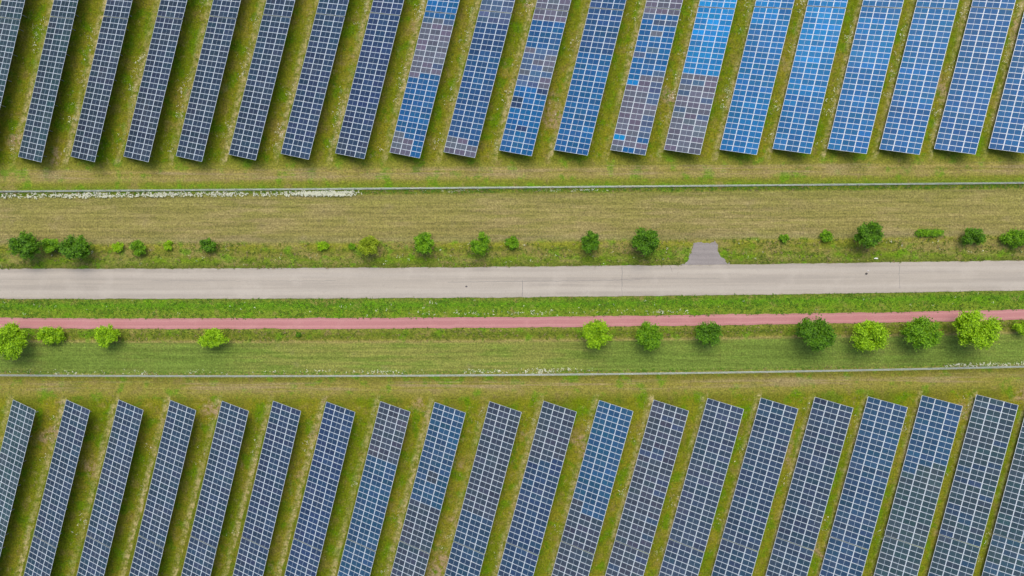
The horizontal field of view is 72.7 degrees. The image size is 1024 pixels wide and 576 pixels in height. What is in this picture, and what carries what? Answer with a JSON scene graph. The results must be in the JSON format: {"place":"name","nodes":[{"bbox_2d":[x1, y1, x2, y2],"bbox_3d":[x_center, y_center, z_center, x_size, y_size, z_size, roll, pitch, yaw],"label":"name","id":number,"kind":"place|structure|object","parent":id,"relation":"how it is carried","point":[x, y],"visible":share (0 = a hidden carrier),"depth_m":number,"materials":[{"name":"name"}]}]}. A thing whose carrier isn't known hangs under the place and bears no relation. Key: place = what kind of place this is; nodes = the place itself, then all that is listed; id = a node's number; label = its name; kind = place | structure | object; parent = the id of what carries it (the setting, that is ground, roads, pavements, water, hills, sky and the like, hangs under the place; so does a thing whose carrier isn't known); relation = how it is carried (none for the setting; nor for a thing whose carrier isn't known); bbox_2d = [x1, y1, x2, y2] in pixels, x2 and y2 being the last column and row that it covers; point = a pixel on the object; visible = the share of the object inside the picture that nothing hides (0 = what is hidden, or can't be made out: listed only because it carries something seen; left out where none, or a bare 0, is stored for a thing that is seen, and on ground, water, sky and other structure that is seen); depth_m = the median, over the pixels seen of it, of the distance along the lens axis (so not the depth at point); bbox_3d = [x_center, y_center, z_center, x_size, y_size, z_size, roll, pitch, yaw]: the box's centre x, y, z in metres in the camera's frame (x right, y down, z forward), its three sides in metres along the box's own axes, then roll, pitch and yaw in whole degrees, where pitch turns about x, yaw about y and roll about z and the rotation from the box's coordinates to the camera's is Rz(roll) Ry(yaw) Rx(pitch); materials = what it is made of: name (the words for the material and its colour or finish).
{"place":"outdoors","nodes":[
{"label":"outdoors","id":0,"kind":"place"},
{"bbox_2d":[0,0,1023,575],"bbox_3d":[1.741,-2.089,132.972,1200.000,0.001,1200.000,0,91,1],"label":"ground","id":1,"kind":"structure","parent":0,"point":[458,222],"depth_m":133.10,"materials":[{"name":"green plant"}]},
{"bbox_2d":[0,17,22,106],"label":"solar table","id":2,"kind":"object","parent":1,"relation":"on","point":[8,34],"visible":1,"depth_m":130.90,"materials":[{"name":"glass"}]},
{"bbox_2d":[0,0,25,18],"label":"solar table","id":3,"kind":"object","parent":1,"relation":"on","point":[16,13],"visible":1,"depth_m":131.28,"materials":[{"name":"glass"}]},
{"bbox_2d":[0,320,28,360],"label":"tree","id":4,"kind":"object","parent":1,"relation":"on","point":[12,339],"visible":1,"depth_m":130.21,"materials":[{"name":"green plant"}]},
{"bbox_2d":[0,400,37,547],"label":"solar table","id":5,"kind":"object","parent":1,"relation":"on","point":[19,424],"visible":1,"depth_m":132.43,"materials":[{"name":"glass"}]},
{"bbox_2d":[6,230,43,260],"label":"tree","id":6,"kind":"object","parent":1,"relation":"on","point":[24,245],"visible":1,"depth_m":130.34,"materials":[{"name":"green plant"}]},
{"bbox_2d":[24,536,58,575],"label":"solar table","id":7,"kind":"object","parent":1,"relation":"on","point":[40,558],"visible":1,"depth_m":133.05,"materials":[{"name":"glass"}]},
{"bbox_2d":[18,17,75,161],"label":"solar table","id":8,"kind":"object","parent":1,"relation":"on","point":[48,71],"visible":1,"depth_m":131.48,"materials":[{"name":"glass"}]},
{"bbox_2d":[35,326,66,345],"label":"shrub","id":9,"kind":"object","parent":1,"relation":"on","point":[51,335],"visible":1,"depth_m":132.54,"materials":[{"name":"green plant"}]},
{"bbox_2d":[34,400,90,547],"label":"solar table","id":10,"kind":"object","parent":1,"relation":"on","point":[60,477],"visible":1,"depth_m":132.60,"materials":[{"name":"glass"}]},
{"bbox_2d":[50,0,78,18],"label":"solar table","id":11,"kind":"object","parent":1,"relation":"on","point":[61,9],"visible":1,"depth_m":131.17,"materials":[{"name":"glass"}]},
{"bbox_2d":[56,234,91,259],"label":"tree","id":12,"kind":"object","parent":1,"relation":"on","point":[71,247],"visible":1,"depth_m":130.40,"materials":[{"name":"green plant"}]},
{"bbox_2d":[77,536,109,575],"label":"solar table","id":13,"kind":"object","parent":1,"relation":"on","point":[94,558],"visible":1,"depth_m":132.91,"materials":[{"name":"glass"}]},
{"bbox_2d":[71,16,127,161],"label":"solar table","id":14,"kind":"object","parent":1,"relation":"on","point":[102,72],"visible":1,"depth_m":131.35,"materials":[{"name":"glass"}]},
{"bbox_2d":[94,323,120,347],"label":"tree","id":15,"kind":"object","parent":1,"relation":"on","point":[106,336],"visible":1,"depth_m":131.51,"materials":[{"name":"green plant"}]},
{"bbox_2d":[87,400,142,547],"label":"solar table","id":16,"kind":"object","parent":1,"relation":"on","point":[112,481],"visible":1,"depth_m":132.47,"materials":[{"name":"glass"}]},
{"bbox_2d":[103,0,131,17],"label":"solar table","id":17,"kind":"object","parent":1,"relation":"on","point":[114,8],"visible":1,"depth_m":131.04,"materials":[{"name":"glass"}]},
{"bbox_2d":[129,536,162,575],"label":"solar table","id":18,"kind":"object","parent":1,"relation":"on","point":[144,563],"visible":1,"depth_m":132.78,"materials":[{"name":"glass"}]},
{"bbox_2d":[124,17,181,161],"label":"solar table","id":19,"kind":"object","parent":1,"relation":"on","point":[153,82],"visible":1,"depth_m":131.22,"materials":[{"name":"glass"}]},
{"bbox_2d":[139,400,195,547],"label":"solar table","id":20,"kind":"object","parent":1,"relation":"on","point":[156,518],"visible":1,"depth_m":132.34,"materials":[{"name":"glass"}]},
{"bbox_2d":[157,0,186,18],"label":"solar table","id":21,"kind":"object","parent":1,"relation":"on","point":[166,8],"visible":1,"depth_m":130.90,"materials":[{"name":"glass"}]},
{"bbox_2d":[181,536,215,575],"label":"solar table","id":22,"kind":"object","parent":1,"relation":"on","point":[199,558],"visible":0.99,"depth_m":132.65,"materials":[{"name":"glass"}]},
{"bbox_2d":[176,16,235,161],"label":"solar table","id":23,"kind":"object","parent":1,"relation":"on","point":[203,79],"visible":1,"depth_m":131.09,"materials":[{"name":"glass"}]},
{"bbox_2d":[197,327,229,347],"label":"tree","id":24,"kind":"object","parent":1,"relation":"on","point":[211,337],"visible":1,"depth_m":131.31,"materials":[{"name":"green plant"}]},
{"bbox_2d":[191,401,248,547],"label":"solar table","id":25,"kind":"object","parent":1,"relation":"on","point":[223,456],"visible":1,"depth_m":132.21,"materials":[{"name":"glass"}]},
{"bbox_2d":[210,0,240,17],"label":"solar table","id":26,"kind":"object","parent":1,"relation":"on","point":[220,8],"visible":1,"depth_m":130.75,"materials":[{"name":"glass"}]},
{"bbox_2d":[233,538,268,575],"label":"solar table","id":27,"kind":"object","parent":1,"relation":"on","point":[249,557],"visible":1,"depth_m":132.53,"materials":[{"name":"glass"}]},
{"bbox_2d":[229,15,290,159],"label":"solar table","id":28,"kind":"object","parent":1,"relation":"on","point":[270,47],"visible":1,"depth_m":130.95,"materials":[{"name":"glass"}]},
{"bbox_2d":[242,401,300,548],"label":"solar table","id":29,"kind":"object","parent":1,"relation":"on","point":[262,516],"visible":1,"depth_m":132.08,"materials":[{"name":"glass"}]},
{"bbox_2d":[263,0,294,16],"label":"solar table","id":30,"kind":"object","parent":1,"relation":"on","point":[284,6],"visible":1,"depth_m":130.60,"materials":[{"name":"glass"}]},
{"bbox_2d":[285,539,320,575],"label":"solar table","id":31,"kind":"object","parent":1,"relation":"on","point":[308,557],"visible":0.98,"depth_m":132.39,"materials":[{"name":"glass"}]},
{"bbox_2d":[281,14,344,159],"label":"solar table","id":32,"kind":"object","parent":1,"relation":"on","point":[306,95],"visible":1,"depth_m":130.82,"materials":[{"name":"glass"}]},
{"bbox_2d":[294,402,354,550],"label":"solar table","id":33,"kind":"object","parent":1,"relation":"on","point":[327,460],"visible":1,"depth_m":131.95,"materials":[{"name":"glass"}]},
{"bbox_2d":[316,0,348,15],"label":"solar table","id":34,"kind":"object","parent":1,"relation":"on","point":[338,6],"visible":1,"depth_m":130.47,"materials":[{"name":"glass"}]},
{"bbox_2d":[338,539,375,575],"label":"solar table","id":35,"kind":"object","parent":1,"relation":"on","point":[352,553],"visible":0.98,"depth_m":132.27,"materials":[{"name":"glass"}]},
{"bbox_2d":[335,13,399,158],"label":"solar table","id":36,"kind":"object","parent":1,"relation":"on","point":[361,100],"visible":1,"depth_m":130.69,"materials":[{"name":"glass"}]},
{"bbox_2d":[357,235,379,256],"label":"tree","id":37,"kind":"object","parent":1,"relation":"on","point":[367,245],"visible":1,"depth_m":130.45,"materials":[{"name":"green plant"}]},
{"bbox_2d":[347,401,409,550],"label":"solar table","id":38,"kind":"object","parent":1,"relation":"on","point":[369,494],"visible":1,"depth_m":131.82,"materials":[{"name":"glass"}]},
{"bbox_2d":[370,0,403,14],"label":"solar table","id":39,"kind":"object","parent":1,"relation":"on","point":[388,6],"visible":1,"depth_m":130.34,"materials":[{"name":"glass"}]},
{"bbox_2d":[391,541,428,575],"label":"solar table","id":40,"kind":"object","parent":1,"relation":"on","point":[408,563],"visible":1,"depth_m":132.15,"materials":[{"name":"glass"}]},
{"bbox_2d":[390,12,455,157],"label":"solar table","id":41,"kind":"object","parent":1,"relation":"on","point":[435,45],"visible":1,"depth_m":130.54,"materials":[{"name":"glass"}]},
{"bbox_2d":[413,232,434,254],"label":"tree","id":42,"kind":"object","parent":1,"relation":"on","point":[424,242],"visible":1,"depth_m":130.00,"materials":[{"name":"green plant"}]},
{"bbox_2d":[400,402,465,553],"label":"solar table","id":43,"kind":"object","parent":1,"relation":"on","point":[428,473],"visible":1,"depth_m":131.69,"materials":[{"name":"glass"}]},
{"bbox_2d":[425,0,459,13],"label":"solar table","id":44,"kind":"object","parent":1,"relation":"on","point":[434,5],"visible":1,"depth_m":130.19,"materials":[{"name":"glass"}]},
{"bbox_2d":[445,542,483,575],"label":"solar table","id":45,"kind":"object","parent":1,"relation":"on","point":[468,567],"visible":1,"depth_m":132.02,"materials":[{"name":"glass"}]},
{"bbox_2d":[444,11,510,157],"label":"solar table","id":46,"kind":"object","parent":1,"relation":"on","point":[480,83],"visible":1,"depth_m":130.41,"materials":[{"name":"glass"}]},
{"bbox_2d":[470,231,490,255],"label":"tree","id":47,"kind":"object","parent":1,"relation":"on","point":[480,246],"visible":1,"depth_m":129.96,"materials":[{"name":"green plant"}]},
{"bbox_2d":[454,402,520,553],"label":"solar table","id":48,"kind":"object","parent":1,"relation":"on","point":[476,499],"visible":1,"depth_m":131.55,"materials":[{"name":"glass"}]},
{"bbox_2d":[480,0,514,12],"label":"solar table","id":49,"kind":"object","parent":1,"relation":"on","point":[494,5],"visible":1,"depth_m":130.03,"materials":[{"name":"glass"}]},
{"bbox_2d":[0,0,1022,575],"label":"meadow tufts","id":50,"kind":"object","parent":1,"relation":"on","point":[438,158],"visible":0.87,"depth_m":133.11,"materials":[{"name":"green plant"}]},
{"bbox_2d":[0,290,1023,319],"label":"tall grass","id":51,"kind":"structure","parent":1,"relation":"on","point":[380,312],"depth_m":133.04,"materials":[{"name":"green plant"}]},
{"bbox_2d":[0,366,1023,376],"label":"fence","id":52,"kind":"object","parent":1,"relation":"on","point":[511,374],"visible":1,"depth_m":132.47,"materials":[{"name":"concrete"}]},
{"bbox_2d":[0,182,1023,191],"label":"drainage channel","id":53,"kind":"object","parent":1,"relation":"on","point":[509,187],"visible":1,"depth_m":132.06,"materials":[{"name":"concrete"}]},
{"bbox_2d":[1,0,1023,571],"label":"wildflowers","id":54,"kind":"object","parent":1,"relation":"on","point":[211,194],"visible":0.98,"depth_m":133.00,"materials":[{"name":"white plant"}]},
{"bbox_2d":[497,543,537,575],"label":"solar table","id":55,"kind":"object","parent":1,"relation":"on","point":[511,565],"visible":1,"depth_m":131.90,"materials":[{"name":"glass"}]},
{"bbox_2d":[21,318,1021,342],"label":"tall grass","id":56,"kind":"structure","parent":1,"relation":"on","point":[467,336],"depth_m":133.17,"materials":[{"name":"green plant"}]},
{"bbox_2d":[499,9,567,155],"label":"solar table","id":57,"kind":"object","parent":1,"relation":"on","point":[538,41],"visible":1,"depth_m":130.27,"materials":[{"name":"glass"}]},
{"bbox_2d":[506,401,575,554],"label":"solar table","id":58,"kind":"object","parent":1,"relation":"on","point":[555,426],"visible":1,"depth_m":131.42,"materials":[{"name":"glass"}]},
{"bbox_2d":[535,0,570,10],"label":"solar table","id":59,"kind":"object","parent":1,"relation":"on","point":[556,4],"visible":1,"depth_m":129.89,"materials":[{"name":"glass"}]},
{"bbox_2d":[552,542,593,575],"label":"solar table","id":60,"kind":"object","parent":1,"relation":"on","point":[577,559],"visible":1,"depth_m":131.75,"materials":[{"name":"glass"}]},
{"bbox_2d":[554,8,622,155],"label":"solar table","id":61,"kind":"object","parent":1,"relation":"on","point":[597,63],"visible":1,"depth_m":130.13,"materials":[{"name":"glass"}]},
{"bbox_2d":[581,229,599,252],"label":"tree","id":62,"kind":"object","parent":1,"relation":"on","point":[589,242],"visible":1,"depth_m":129.92,"materials":[{"name":"green plant"}]},
{"bbox_2d":[561,400,632,553],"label":"solar table","id":63,"kind":"object","parent":1,"relation":"on","point":[579,535],"visible":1,"depth_m":131.28,"materials":[{"name":"glass"}]},
{"bbox_2d":[582,319,612,349],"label":"tree","id":64,"kind":"object","parent":1,"relation":"on","point":[595,334],"visible":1,"depth_m":129.13,"materials":[{"name":"green plant"}]},
{"bbox_2d":[590,0,625,9],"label":"solar table","id":65,"kind":"object","parent":1,"relation":"on","point":[617,4],"visible":1,"depth_m":129.75,"materials":[{"name":"glass"}]},
{"bbox_2d":[605,541,648,575],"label":"solar table","id":66,"kind":"object","parent":1,"relation":"on","point":[637,558],"visible":1,"depth_m":131.62,"materials":[{"name":"glass"}]},
{"bbox_2d":[611,8,679,154],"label":"solar table","id":67,"kind":"object","parent":1,"relation":"on","point":[652,45],"visible":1,"depth_m":130.00,"materials":[{"name":"glass"}]},
{"bbox_2d":[630,227,661,256],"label":"tree","id":68,"kind":"object","parent":1,"relation":"on","point":[646,242],"visible":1,"depth_m":128.79,"materials":[{"name":"green plant"}]},
{"bbox_2d":[635,319,663,350],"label":"tree","id":69,"kind":"object","parent":1,"relation":"on","point":[648,336],"visible":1,"depth_m":129.29,"materials":[{"name":"green plant"}]},
{"bbox_2d":[615,400,688,553],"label":"solar table","id":70,"kind":"object","parent":1,"relation":"on","point":[666,416],"visible":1,"depth_m":131.15,"materials":[{"name":"glass"}]},
{"bbox_2d":[659,539,703,575],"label":"solar table","id":71,"kind":"object","parent":1,"relation":"on","point":[682,556],"visible":1,"depth_m":131.47,"materials":[{"name":"glass"}]},
{"bbox_2d":[664,7,734,154],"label":"solar table","id":72,"kind":"object","parent":1,"relation":"on","point":[692,114],"visible":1,"depth_m":129.86,"materials":[{"name":"glass"}]},
{"bbox_2d":[681,241,729,264],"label":"paved stub","id":73,"kind":"object","parent":1,"relation":"on","point":[704,254],"visible":1,"depth_m":132.41,"materials":[{"name":"concrete"}]},
{"bbox_2d":[669,398,743,551],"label":"solar table","id":74,"kind":"object","parent":1,"relation":"on","point":[706,468],"visible":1,"depth_m":131.01,"materials":[{"name":"glass"}]},
{"bbox_2d":[694,320,722,347],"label":"tree","id":75,"kind":"object","parent":1,"relation":"on","point":[705,333],"visible":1,"depth_m":129.23,"materials":[{"name":"green plant"}]},
{"bbox_2d":[712,539,757,575],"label":"solar table","id":76,"kind":"object","parent":1,"relation":"on","point":[734,554],"visible":1,"depth_m":131.33,"materials":[{"name":"glass"}]},
{"bbox_2d":[720,7,791,154],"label":"solar table","id":77,"kind":"object","parent":1,"relation":"on","point":[775,23],"visible":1,"depth_m":129.72,"materials":[{"name":"glass"}]},
{"bbox_2d":[722,398,797,550],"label":"solar table","id":78,"kind":"object","parent":1,"relation":"on","point":[760,473],"visible":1,"depth_m":130.87,"materials":[{"name":"glass"}]},
{"bbox_2d":[766,538,813,575],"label":"solar table","id":79,"kind":"object","parent":1,"relation":"on","point":[802,555],"visible":1,"depth_m":131.19,"materials":[{"name":"glass"}]},
{"bbox_2d":[773,6,845,153],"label":"solar table","id":80,"kind":"object","parent":1,"relation":"on","point":[811,38],"visible":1,"depth_m":129.60,"materials":[{"name":"glass"}]},
{"bbox_2d":[776,397,852,549],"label":"solar table","id":81,"kind":"object","parent":1,"relation":"on","point":[808,508],"visible":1,"depth_m":130.73,"materials":[{"name":"glass"}]},
{"bbox_2d":[793,315,840,352],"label":"tree","id":82,"kind":"object","parent":1,"relation":"on","point":[818,334],"visible":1,"depth_m":127.53,"materials":[{"name":"green plant"}]},
{"bbox_2d":[819,537,867,575],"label":"solar table","id":83,"kind":"object","parent":1,"relation":"on","point":[848,555],"visible":1,"depth_m":131.06,"materials":[{"name":"glass"}]},
{"bbox_2d":[827,6,901,153],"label":"solar table","id":84,"kind":"object","parent":1,"relation":"on","point":[880,37],"visible":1,"depth_m":129.46,"materials":[{"name":"glass"}]},
{"bbox_2d":[830,397,907,549],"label":"solar table","id":85,"kind":"object","parent":1,"relation":"on","point":[868,485],"visible":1,"depth_m":130.60,"materials":[{"name":"glass"}]},
{"bbox_2d":[854,220,884,247],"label":"tree","id":86,"kind":"object","parent":1,"relation":"on","point":[870,234],"visible":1,"depth_m":128.53,"materials":[{"name":"green plant"}]},
{"bbox_2d":[849,319,890,351],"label":"tree","id":87,"kind":"object","parent":1,"relation":"on","point":[870,335],"visible":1,"depth_m":128.05,"materials":[{"name":"green plant"}]},
{"bbox_2d":[874,536,923,575],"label":"solar table","id":88,"kind":"object","parent":1,"relation":"on","point":[915,554],"visible":1,"depth_m":130.91,"materials":[{"name":"glass"}]},
{"bbox_2d":[879,7,955,154],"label":"solar table","id":89,"kind":"object","parent":1,"relation":"on","point":[918,55],"visible":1,"depth_m":129.34,"materials":[{"name":"glass"}]},
{"bbox_2d":[899,315,943,351],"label":"tree","id":90,"kind":"object","parent":1,"relation":"on","point":[917,336],"visible":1,"depth_m":128.06,"materials":[{"name":"green plant"}]},
{"bbox_2d":[885,395,962,547],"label":"solar table","id":91,"kind":"object","parent":1,"relation":"on","point":[923,518],"visible":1,"depth_m":130.46,"materials":[{"name":"glass"}]},
{"bbox_2d":[916,0,958,8],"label":"solar table","id":92,"kind":"object","parent":1,"relation":"on","point":[949,4],"visible":1,"depth_m":128.98,"materials":[{"name":"glass"}]},
{"bbox_2d":[928,535,979,575],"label":"solar table","id":93,"kind":"object","parent":1,"relation":"on","point":[966,554],"visible":1,"depth_m":130.77,"materials":[{"name":"glass"}]},
{"bbox_2d":[934,7,1012,153],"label":"solar table","id":94,"kind":"object","parent":1,"relation":"on","point":[997,31],"visible":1,"depth_m":129.20,"materials":[{"name":"glass"}]},
{"bbox_2d":[961,227,985,246],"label":"shrub","id":95,"kind":"object","parent":1,"relation":"on","point":[972,235],"visible":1,"depth_m":129.82,"materials":[{"name":"green plant"}]},
{"bbox_2d":[952,308,1003,350],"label":"tree","id":96,"kind":"object","parent":1,"relation":"on","point":[970,327],"visible":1,"depth_m":126.59,"materials":[{"name":"green plant"}]},
{"bbox_2d":[939,394,1017,546],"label":"solar table","id":97,"kind":"object","parent":1,"relation":"on","point":[956,505],"visible":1,"depth_m":130.32,"materials":[{"name":"glass"}]},
{"bbox_2d":[971,0,1015,8],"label":"solar table","id":98,"kind":"object","parent":1,"relation":"on","point":[1005,4],"visible":1,"depth_m":128.82,"materials":[{"name":"glass"}]},
{"bbox_2d":[982,534,1023,575],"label":"solar table","id":99,"kind":"object","parent":1,"relation":"on","point":[995,558],"visible":1,"depth_m":130.81,"materials":[{"name":"glass"}]},
{"bbox_2d":[989,14,1023,152],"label":"solar table","id":100,"kind":"object","parent":1,"relation":"on","point":[1013,127],"visible":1,"depth_m":129.80,"materials":[{"name":"glass"}]},
{"bbox_2d":[993,420,1023,542],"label":"solar table","id":101,"kind":"object","parent":1,"relation":"on","point":[1009,504],"visible":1,"depth_m":131.02,"materials":[{"name":"glass"}]},
{"bbox_2d":[999,229,1023,248],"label":"shrub","id":102,"kind":"object","parent":1,"relation":"on","point":[1015,238],"visible":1,"depth_m":130.06,"materials":[{"name":"green plant"}]},
{"bbox_2d":[0,260,1023,298],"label":"road","id":103,"kind":"structure","parent":0,"point":[445,282],"depth_m":132.96,"materials":[{"name":"grey asphalt"}]},
{"bbox_2d":[0,309,1023,328],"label":"cycle path","id":104,"kind":"structure","parent":0,"point":[430,322],"depth_m":133.18,"materials":[{"name":"red asphalt"}]},
{"bbox_2d":[0,234,1023,268],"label":"tall grass","id":105,"kind":"structure","parent":0,"point":[661,262],"depth_m":132.78,"materials":[{"name":"green plant"}]},
{"bbox_2d":[0,184,1023,376],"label":"tall grass","id":106,"kind":"structure","parent":0,"point":[746,187],"depth_m":132.71,"materials":[{"name":"green plant"}]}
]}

